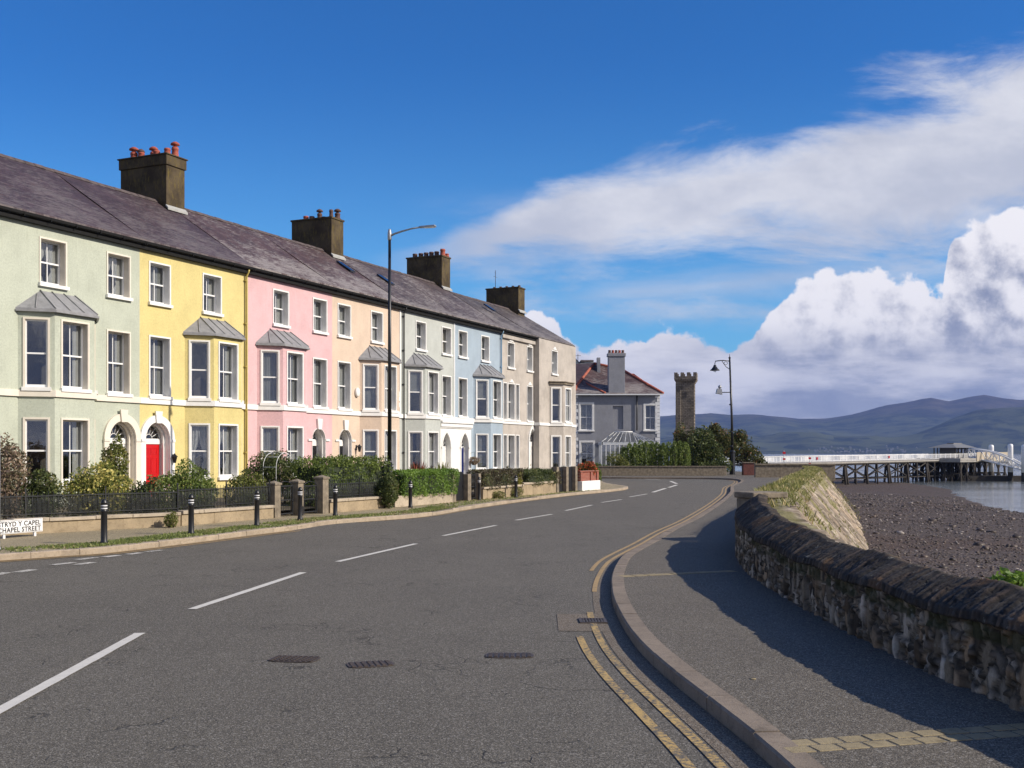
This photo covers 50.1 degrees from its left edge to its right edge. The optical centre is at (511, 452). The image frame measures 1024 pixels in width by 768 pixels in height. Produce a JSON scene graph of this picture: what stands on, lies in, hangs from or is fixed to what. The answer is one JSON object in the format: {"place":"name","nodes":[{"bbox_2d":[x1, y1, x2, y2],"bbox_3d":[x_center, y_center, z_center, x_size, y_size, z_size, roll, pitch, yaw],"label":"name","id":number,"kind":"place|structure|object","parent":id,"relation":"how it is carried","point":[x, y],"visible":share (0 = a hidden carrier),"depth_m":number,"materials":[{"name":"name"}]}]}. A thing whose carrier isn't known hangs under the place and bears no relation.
{"place":"outdoors","nodes":[
{"label":"outdoors","id":0,"kind":"place"},
{"bbox_2d":[267,481,281,517],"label":"gate pier","id":1,"kind":"structure","parent":0,"point":[275,493],"depth_m":33.43,"materials":[{"name":"stone"}]},
{"bbox_2d":[289,479,304,515],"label":"gate pier","id":2,"kind":"structure","parent":0,"point":[297,483],"depth_m":34.52,"materials":[{"name":"stone"}]},
{"bbox_2d":[0,485,600,518],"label":"garden ground","id":3,"kind":"structure","parent":0,"point":[285,507],"depth_m":36.47,"materials":[{"name":"green plant"}]},
{"bbox_2d":[0,432,33,518],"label":"shrub","id":4,"kind":"object","parent":3,"relation":"on","point":[9,486],"visible":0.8,"depth_m":28.35,"materials":[{"name":"brown plant"}]},
{"bbox_2d":[18,466,63,516],"bbox_3d":[-12.311,1.105,28.755,1.008,1.513,1.087,0,0,0],"label":"shrub","id":5,"kind":"object","parent":3,"relation":"on","point":[39,487],"visible":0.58,"depth_m":28.57,"materials":[{"name":"green plant"}]},
{"bbox_2d":[58,457,134,515],"bbox_3d":[-11.155,0.979,29.559,1.840,1.773,1.926,0,0,0],"label":"shrub","id":6,"kind":"object","parent":3,"relation":"on","point":[91,481],"visible":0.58,"depth_m":29.18,"materials":[{"name":"green plant"}]},
{"bbox_2d":[97,434,129,504],"bbox_3d":[-11.791,0.651,32.322,0.992,2.418,0.845,0,0,0],"label":"shrub","id":7,"kind":"object","parent":3,"relation":"on","point":[114,455],"visible":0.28,"depth_m":32.23,"materials":[{"name":"green plant"}]},
{"bbox_2d":[125,476,165,513],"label":"shrub","id":8,"kind":"object","parent":3,"relation":"on","point":[147,487],"visible":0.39,"depth_m":29.61,"materials":[{"name":"green plant"}]},
{"bbox_2d":[154,458,215,511],"bbox_3d":[-9.519,0.999,32.061,1.868,1.728,1.970,0,0,0],"label":"shrub","id":9,"kind":"object","parent":3,"relation":"on","point":[193,478],"visible":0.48,"depth_m":31.77,"materials":[{"name":"green plant"}]},
{"bbox_2d":[224,466,266,506],"bbox_3d":[-8.210,1.140,33.877,1.479,1.444,1.658,0,0,0],"label":"shrub","id":10,"kind":"object","parent":3,"relation":"on","point":[250,481],"visible":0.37,"depth_m":33.69,"materials":[{"name":"green plant"}]},
{"bbox_2d":[238,448,299,503],"bbox_3d":[-8.560,0.846,39.152,2.269,2.037,2.434,0,0,0],"label":"shrub","id":11,"kind":"object","parent":3,"relation":"on","point":[267,472],"visible":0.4,"depth_m":38.71,"materials":[{"name":"green plant"}]},
{"bbox_2d":[284,454,393,506],"bbox_3d":[-5.967,0.955,39.166,2.244,1.877,5.025,0,0,24],"label":"hedge","id":12,"kind":"object","parent":3,"relation":"on","point":[362,468],"visible":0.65,"depth_m":37.91,"materials":[{"name":"green plant"}]},
{"bbox_2d":[466,468,523,489],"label":"hedge","id":13,"kind":"object","parent":3,"relation":"on","point":[492,477],"visible":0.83,"depth_m":47.98,"materials":[{"name":"green plant"}]},
{"bbox_2d":[520,467,557,485],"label":"hedge","id":14,"kind":"object","parent":3,"relation":"on","point":[537,475],"visible":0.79,"depth_m":52.22,"materials":[{"name":"green plant"}]},
{"bbox_2d":[0,482,623,552],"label":"pavement","id":15,"kind":"structure","parent":0,"point":[31,540],"depth_m":27.60,"materials":[{"name":"grey concrete"}]},
{"bbox_2d":[0,518,42,538],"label":"street sign","id":16,"kind":"object","parent":15,"relation":"on","point":[34,525],"visible":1,"depth_m":25.71,"materials":[{"name":"white metal"}]},
{"bbox_2d":[0,512,180,535],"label":"garden wall","id":17,"kind":"structure","parent":15,"relation":"on","point":[93,522],"depth_m":27.99,"materials":[{"name":"beige paint"}]},
{"bbox_2d":[0,485,177,518],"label":"railing","id":18,"kind":"object","parent":17,"relation":"on","point":[74,505],"visible":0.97,"depth_m":27.91,"materials":[{"name":"metal"}]},
{"bbox_2d":[174,505,274,525],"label":"garden wall","id":19,"kind":"structure","parent":15,"relation":"on","point":[218,515],"depth_m":31.33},
{"bbox_2d":[177,480,269,509],"bbox_3d":[-8.235,1.199,31.567,0.051,0.762,4.010,0,0,25],"label":"railing","id":20,"kind":"object","parent":19,"relation":"on","point":[220,498],"visible":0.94,"depth_m":31.43,"materials":[{"name":"metal"}]},
{"bbox_2d":[0,489,595,551],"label":"verge grass","id":21,"kind":"structure","parent":15,"relation":"on","point":[179,534],"depth_m":28.33,"materials":[{"name":"green plant"}]},
{"bbox_2d":[329,495,394,512],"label":"garden wall","id":22,"kind":"structure","parent":15,"relation":"on","point":[356,503],"depth_m":37.58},
{"bbox_2d":[329,477,381,498],"bbox_3d":[-5.289,1.189,37.974,0.051,0.702,3.988,0,0,24],"label":"railing","id":23,"kind":"object","parent":22,"relation":"on","point":[355,487],"visible":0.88,"depth_m":37.68,"materials":[{"name":"metal"}]},
{"bbox_2d":[374,472,398,508],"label":"shrub","id":24,"kind":"object","parent":15,"relation":"on","point":[385,492],"visible":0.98,"depth_m":38.89,"materials":[{"name":"green plant"}]},
{"bbox_2d":[387,225,435,487],"bbox_3d":[-3.710,-3.165,40.298,1.883,10.330,0.244,0,0,14],"label":"street lamp","id":25,"kind":"object","parent":15,"relation":"on","point":[390,234],"visible":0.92,"depth_m":40.44,"materials":[{"name":"black metal"}]},
{"bbox_2d":[395,492,452,506],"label":"garden wall","id":26,"kind":"structure","parent":15,"relation":"on","point":[401,501],"depth_m":41.89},
{"bbox_2d":[392,467,459,497],"bbox_3d":[-3.376,1.236,42.435,1.126,1.336,4.435,0,0,24],"label":"hedge","id":27,"kind":"object","parent":15,"relation":"on","point":[428,481],"visible":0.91,"depth_m":42.05,"materials":[{"name":"green plant"}]},
{"bbox_2d":[481,484,523,498],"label":"garden wall","id":28,"kind":"structure","parent":15,"relation":"on","point":[486,493],"depth_m":47.67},
{"bbox_2d":[523,481,555,495],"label":"garden wall","id":29,"kind":"structure","parent":15,"relation":"on","point":[530,489],"depth_m":52.03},
{"bbox_2d":[577,470,599,490],"bbox_3d":[2.875,1.470,58.700,2.950,1.060,2.877,0,0,24],"label":"brick planter","id":30,"kind":"object","parent":15,"relation":"on","point":[587,479],"visible":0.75,"depth_m":57.82,"materials":[{"name":"white paint"}]},
{"bbox_2d":[313,475,329,513],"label":"gate pier","id":31,"kind":"structure","parent":0,"point":[322,482],"depth_m":35.74,"materials":[{"name":"stone"}]},
{"bbox_2d":[0,478,771,767],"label":"road","id":32,"kind":"structure","parent":0,"point":[156,657],"depth_m":11.58,"materials":[{"name":"grey asphalt"}]},
{"bbox_2d":[268,655,319,662],"bbox_3d":[-2.210,2.089,11.130,0.500,0.014,0.330,0,0,9],"label":"manhole cover","id":33,"kind":"object","parent":32,"relation":"on","point":[292,658],"visible":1,"depth_m":11.09,"materials":[{"name":"metal"}]},
{"bbox_2d":[601,477,824,767],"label":"kerb","id":34,"kind":"structure","parent":32,"relation":"on","point":[764,739],"depth_m":9.41,"materials":[{"name":"concrete"}]},
{"bbox_2d":[0,0,1023,418],"label":"sky","id":35,"kind":"structure","parent":0,"point":[824,197],"materials":[{"name":"blue"}]},
{"bbox_2d":[576,350,663,465],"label":"detached house","id":36,"kind":"structure","parent":0,"point":[613,395],"depth_m":105.00,"materials":[{"name":"grey paint"}]},
{"bbox_2d":[578,402,594,431],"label":"window","id":37,"kind":"structure","parent":36,"relation":"in","point":[586,409],"depth_m":105.24,"materials":[{"name":"white paint"}]},
{"bbox_2d":[598,466,726,475],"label":"retaining wall","id":38,"kind":"structure","parent":0,"point":[664,470],"depth_m":95.00,"materials":[{"name":"stone"}]},
{"bbox_2d":[673,372,697,462],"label":"stone tower","id":39,"kind":"structure","parent":0,"point":[685,400],"depth_m":130.43,"materials":[{"name":"grey stone"}]},
{"bbox_2d":[601,471,1023,767],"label":"pavement","id":40,"kind":"structure","parent":0,"point":[732,633],"depth_m":10.26,"materials":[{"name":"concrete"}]},
{"bbox_2d":[710,354,734,474],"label":"street lamp","id":41,"kind":"object","parent":40,"relation":"on","point":[732,451],"visible":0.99,"depth_m":99.91,"materials":[{"name":"black metal"}]},
{"bbox_2d":[783,723,1023,752],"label":"paving setts","id":42,"kind":"structure","parent":40,"relation":"on","point":[855,744],"depth_m":7.59,"materials":[{"name":"beige stone"}]},
{"bbox_2d":[660,395,1023,453],"bbox_3d":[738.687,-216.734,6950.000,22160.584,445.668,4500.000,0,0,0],"label":"hills","id":43,"kind":"structure","parent":0,"point":[977,422],"depth_m":5957.68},
{"bbox_2d":[669,454,1023,512],"bbox_3d":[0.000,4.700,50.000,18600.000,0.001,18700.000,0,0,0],"label":"sea","id":44,"kind":"structure","parent":0,"point":[1007,495],"depth_m":157.53,"materials":[{"name":"grey liquid"}]},
{"bbox_2d":[726,452,1007,484],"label":"pier","id":45,"kind":"structure","parent":44,"relation":"in","point":[942,468],"depth_m":174.67,"materials":[{"name":"white paint"}]},
{"bbox_2d":[928,443,975,457],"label":"pier shelter","id":46,"kind":"object","parent":45,"relation":"on","point":[954,448],"visible":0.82,"depth_m":187.28,"materials":[{"name":"white wood"}]},
{"bbox_2d":[968,448,1020,469],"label":"gangway","id":47,"kind":"object","parent":45,"relation":"attached to","point":[1002,462],"visible":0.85,"depth_m":182.86,"materials":[{"name":"white paint"}]},
{"bbox_2d":[955,475,1020,480],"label":"pontoon","id":48,"kind":"object","parent":44,"relation":"on","point":[994,478],"visible":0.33,"depth_m":182.00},
{"bbox_2d":[834,480,1023,586],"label":"beach","id":49,"kind":"structure","parent":0,"point":[917,491],"depth_m":58.30,"materials":[{"name":"gravel"}]},
{"bbox_2d":[768,468,867,549],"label":"embankment","id":50,"kind":"structure","parent":49,"relation":"on","point":[794,513],"depth_m":38.37,"materials":[{"name":"stone"}]},
{"bbox_2d":[751,465,825,524],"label":"bank grass","id":51,"kind":"structure","parent":50,"relation":"on","point":[805,474],"depth_m":35.24,"materials":[{"name":"green plant"}]},
{"bbox_2d":[800,470,867,549],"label":"stone facing","id":52,"kind":"structure","parent":50,"relation":"on","point":[813,519],"depth_m":41.81,"materials":[{"name":"beige stone"}]},
{"bbox_2d":[839,492,1023,577],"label":"beach stones","id":53,"kind":"object","parent":49,"relation":"on","point":[979,543],"visible":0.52,"depth_m":61.91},
{"bbox_2d":[985,567,1023,587],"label":"seaside plant","id":54,"kind":"object","parent":49,"relation":"on","point":[1017,578],"visible":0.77,"depth_m":10.11,"materials":[{"name":"green plant"}]},
{"bbox_3d":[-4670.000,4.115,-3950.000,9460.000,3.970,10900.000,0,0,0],"label":"ground","id":55,"kind":"structure","parent":0,"visible":0},
{"bbox_2d":[0,153,145,504],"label":"terraced house","id":56,"kind":"structure","parent":55,"relation":"on","point":[66,312],"depth_m":38.38,"materials":[{"name":"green paint"}]},
{"bbox_2d":[22,417,49,485],"bbox_3d":[-15.893,-0.037,36.625,0.910,2.295,0.235,0,0,-21],"label":"window","id":57,"kind":"structure","parent":56,"relation":"in","point":[25,419],"depth_m":36.68,"materials":[{"name":"white paint"}]},
{"bbox_2d":[21,317,50,390],"bbox_3d":[-15.893,-3.298,36.625,0.910,2.455,0.235,0,0,-21],"label":"window","id":58,"kind":"structure","parent":56,"relation":"in","point":[26,387],"depth_m":36.59,"materials":[{"name":"white paint"}]},
{"bbox_2d":[38,236,69,290],"bbox_3d":[-15.956,-6.515,37.821,0.538,1.690,1.280,0,0,24],"label":"window","id":59,"kind":"structure","parent":56,"relation":"in","point":[55,250],"depth_m":38.20,"materials":[{"name":"white paint"}]},
{"bbox_2d":[60,418,89,485],"bbox_3d":[-15.121,-0.037,37.673,0.496,2.295,1.330,0,0,24],"label":"window","id":60,"kind":"structure","parent":56,"relation":"in","point":[80,450],"depth_m":38.13,"materials":[{"name":"white paint"}]},
{"bbox_2d":[60,319,91,392],"bbox_3d":[-15.121,-3.298,37.673,0.496,2.455,1.330,0,0,24],"label":"window","id":61,"kind":"structure","parent":56,"relation":"in","point":[80,355],"depth_m":38.13,"materials":[{"name":"white paint"}]},
{"bbox_2d":[106,251,132,301],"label":"window","id":62,"kind":"structure","parent":56,"relation":"in","point":[120,263],"depth_m":41.01,"materials":[{"name":"white paint"}]},
{"bbox_2d":[106,329,132,397],"bbox_3d":[-14.697,-3.295,40.603,0.536,2.450,1.280,0,0,24],"label":"window","id":63,"kind":"structure","parent":56,"relation":"in","point":[122,362],"depth_m":41.05,"materials":[{"name":"white paint"}]},
{"bbox_2d":[41,142,253,499],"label":"terraced house","id":64,"kind":"structure","parent":55,"relation":"on","point":[193,298],"depth_m":44.27,"materials":[{"name":"yellow paint"}]},
{"bbox_2d":[146,444,158,491],"bbox_3d":[-14.075,0.670,42.493,0.065,2.020,1.120,0,0,24],"label":"door","id":65,"kind":"structure","parent":64,"relation":"in","point":[152,450],"depth_m":42.63,"materials":[{"name":"red paint"}]},
{"bbox_2d":[148,261,172,308],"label":"window","id":66,"kind":"structure","parent":64,"relation":"in","point":[155,285],"depth_m":42.96,"materials":[{"name":"white paint"}]},
{"bbox_2d":[148,335,172,399],"bbox_3d":[-13.804,-3.295,42.569,0.531,2.450,1.280,0,0,24],"label":"window","id":67,"kind":"structure","parent":64,"relation":"in","point":[155,367],"depth_m":42.98,"materials":[{"name":"white paint"}]},
{"bbox_2d":[188,340,210,400],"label":"window","id":68,"kind":"structure","parent":64,"relation":"in","point":[191,398],"depth_m":43.98,"materials":[{"name":"white paint"}]},
{"bbox_2d":[189,423,210,479],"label":"window","id":69,"kind":"structure","parent":64,"relation":"in","point":[196,430],"depth_m":44.12,"materials":[{"name":"white paint"}]},
{"bbox_2d":[202,272,223,316],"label":"window","id":70,"kind":"structure","parent":64,"relation":"in","point":[214,294],"depth_m":45.80,"materials":[{"name":"white paint"}]},
{"bbox_2d":[218,424,237,479],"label":"window","id":71,"kind":"structure","parent":64,"relation":"in","point":[228,433],"depth_m":45.49,"materials":[{"name":"white paint"}]},
{"bbox_2d":[218,341,240,402],"bbox_3d":[-11.778,-3.298,45.053,0.495,2.455,1.330,0,0,24],"label":"window","id":72,"kind":"structure","parent":64,"relation":"in","point":[231,349],"depth_m":45.49,"materials":[{"name":"white paint"}]},
{"bbox_2d":[178,208,337,478],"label":"terraced house","id":73,"kind":"structure","parent":55,"relation":"on","point":[289,346],"depth_m":49.76,"materials":[{"name":"pink paint"}]},
{"bbox_2d":[261,426,279,470],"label":"window","id":74,"kind":"structure","parent":73,"relation":"in","point":[270,435],"depth_m":48.35,"materials":[{"name":"white paint"}]},
{"bbox_2d":[260,350,280,405],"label":"window","id":75,"kind":"structure","parent":73,"relation":"in","point":[270,359],"depth_m":48.33,"materials":[{"name":"white paint"}]},
{"bbox_2d":[272,288,290,328],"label":"window","id":76,"kind":"structure","parent":73,"relation":"in","point":[281,307],"depth_m":50.06,"materials":[{"name":"white paint"}]},
{"bbox_2d":[287,426,303,462],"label":"window","id":77,"kind":"structure","parent":73,"relation":"in","point":[296,433],"depth_m":49.72,"materials":[{"name":"white paint"}]},
{"bbox_2d":[286,351,305,406],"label":"window","id":78,"kind":"structure","parent":73,"relation":"in","point":[295,360],"depth_m":49.71,"materials":[{"name":"white paint"}]},
{"bbox_2d":[312,297,328,334],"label":"window","id":79,"kind":"structure","parent":73,"relation":"in","point":[323,303],"depth_m":52.86,"materials":[{"name":"white paint"}]},
{"bbox_2d":[312,357,328,409],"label":"window","id":80,"kind":"structure","parent":73,"relation":"in","point":[323,362],"depth_m":52.86,"materials":[{"name":"white paint"}]},
{"bbox_2d":[0,481,627,559],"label":"kerb","id":81,"kind":"structure","parent":55,"relation":"on","point":[82,551],"depth_m":27.58,"materials":[{"name":"concrete"}]},
{"bbox_2d":[258,209,404,484],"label":"terraced house","id":82,"kind":"structure","parent":55,"relation":"on","point":[360,362],"depth_m":55.98,"materials":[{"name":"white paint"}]},
{"bbox_2d":[337,303,352,339],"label":"window","id":83,"kind":"structure","parent":82,"relation":"in","point":[347,308],"depth_m":54.78,"materials":[{"name":"white paint"}]},
{"bbox_2d":[337,361,352,410],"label":"window","id":84,"kind":"structure","parent":82,"relation":"in","point":[347,365],"depth_m":54.78,"materials":[{"name":"white paint"}]},
{"bbox_2d":[363,429,378,465],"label":"window","id":85,"kind":"structure","parent":82,"relation":"in","point":[370,437],"depth_m":55.95,"materials":[{"name":"white paint"}]},
{"bbox_2d":[362,364,379,411],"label":"window","id":86,"kind":"structure","parent":82,"relation":"in","point":[370,371],"depth_m":55.93,"materials":[{"name":"white paint"}]},
{"bbox_2d":[370,310,384,344],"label":"window","id":87,"kind":"structure","parent":82,"relation":"in","point":[376,317],"depth_m":57.59,"materials":[{"name":"white paint"}]},
{"bbox_2d":[384,365,398,412],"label":"window","id":88,"kind":"structure","parent":82,"relation":"in","point":[393,368],"depth_m":57.30,"materials":[{"name":"white paint"}]},
{"bbox_2d":[340,255,459,473],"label":"terraced house","id":89,"kind":"structure","parent":55,"relation":"on","point":[429,424],"depth_m":61.57,"materials":[{"name":"white paint"}]},
{"bbox_2d":[408,431,422,468],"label":"window","id":90,"kind":"structure","parent":89,"relation":"in","point":[419,434],"depth_m":60.12,"materials":[{"name":"white paint"}]},
{"bbox_2d":[407,370,423,414],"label":"window","id":91,"kind":"structure","parent":89,"relation":"in","point":[415,377],"depth_m":60.11,"materials":[{"name":"white paint"}]},
{"bbox_2d":[415,320,427,351],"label":"window","id":92,"kind":"structure","parent":89,"relation":"in","point":[422,336],"depth_m":61.88,"materials":[{"name":"white paint"}]},
{"bbox_2d":[428,431,438,468],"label":"window","id":93,"kind":"structure","parent":89,"relation":"in","point":[435,451],"depth_m":61.53,"materials":[{"name":"white paint"}]},
{"bbox_2d":[427,371,439,415],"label":"window","id":94,"kind":"structure","parent":89,"relation":"in","point":[435,393],"depth_m":61.53,"materials":[{"name":"white paint"}]},
{"bbox_2d":[441,326,452,356],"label":"window","id":95,"kind":"structure","parent":89,"relation":"in","point":[446,331],"depth_m":64.68,"materials":[{"name":"white paint"}]},
{"bbox_2d":[442,375,452,417],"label":"window","id":96,"kind":"structure","parent":89,"relation":"in","point":[446,380],"depth_m":64.69,"materials":[{"name":"white paint"}]},
{"bbox_2d":[391,249,505,473],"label":"terraced house","id":97,"kind":"structure","parent":55,"relation":"on","point":[477,376],"depth_m":67.84,"materials":[{"name":"blue paint"}]},
{"bbox_2d":[458,377,468,418],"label":"window","id":98,"kind":"structure","parent":97,"relation":"in","point":[464,381],"depth_m":66.60,"materials":[{"name":"white paint"}]},
{"bbox_2d":[476,434,488,469],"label":"window","id":99,"kind":"structure","parent":97,"relation":"in","point":[482,440],"depth_m":67.75,"materials":[{"name":"white paint"}]},
{"bbox_2d":[475,379,489,418],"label":"window","id":100,"kind":"structure","parent":97,"relation":"in","point":[482,385],"depth_m":67.73,"materials":[{"name":"white paint"}]},
{"bbox_2d":[492,380,502,419],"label":"window","id":101,"kind":"structure","parent":97,"relation":"in","point":[498,399],"depth_m":69.15,"materials":[{"name":"white paint"}]},
{"bbox_2d":[450,291,537,468],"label":"terraced house","id":102,"kind":"structure","parent":55,"relation":"on","point":[518,380],"depth_m":73.73,"materials":[{"name":"paint"}]},
{"bbox_2d":[476,270,576,469],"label":"terraced house","id":103,"kind":"structure","parent":55,"relation":"on","point":[555,426],"depth_m":78.16,"materials":[{"name":"paint"}]},
{"bbox_2d":[551,435,561,466],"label":"window","id":104,"kind":"structure","parent":103,"relation":"in","point":[558,452],"depth_m":77.71,"materials":[{"name":"white paint"}]},
{"bbox_2d":[598,431,654,465],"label":"conservatory","id":105,"kind":"object","parent":55,"relation":"on","point":[600,443],"visible":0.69,"depth_m":101.06,"materials":[{"name":"metal"}]},
{"bbox_2d":[619,440,690,465],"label":"hedge","id":106,"kind":"object","parent":55,"relation":"on","point":[643,457],"visible":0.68,"depth_m":97.97,"materials":[{"name":"green plant"}]},
{"bbox_2d":[685,425,726,465],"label":"tree","id":107,"kind":"object","parent":55,"relation":"on","point":[703,448],"visible":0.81,"depth_m":100.43,"materials":[{"name":"green plant"}]},
{"bbox_2d":[708,422,738,459],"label":"tree","id":108,"kind":"object","parent":55,"relation":"on","point":[723,438],"visible":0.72,"depth_m":107.56,"materials":[{"name":"green plant"}]},
{"bbox_2d":[727,429,768,465],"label":"tree","id":109,"kind":"object","parent":55,"relation":"on","point":[746,453],"visible":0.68,"depth_m":111.84,"materials":[{"name":"green plant"}]},
{"bbox_2d":[734,491,787,507],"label":"stone block","id":110,"kind":"structure","parent":55,"relation":"on","point":[742,497],"depth_m":24.50,"materials":[{"name":"stone"}]},
{"bbox_2d":[754,464,835,480],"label":"boundary wall","id":111,"kind":"structure","parent":55,"relation":"on","point":[772,470],"depth_m":88.80,"materials":[{"name":"stone"}]},
{"bbox_2d":[734,494,1023,711],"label":"sea wall","id":112,"kind":"structure","parent":55,"relation":"on","point":[966,632],"depth_m":10.70,"materials":[{"name":"stone"}]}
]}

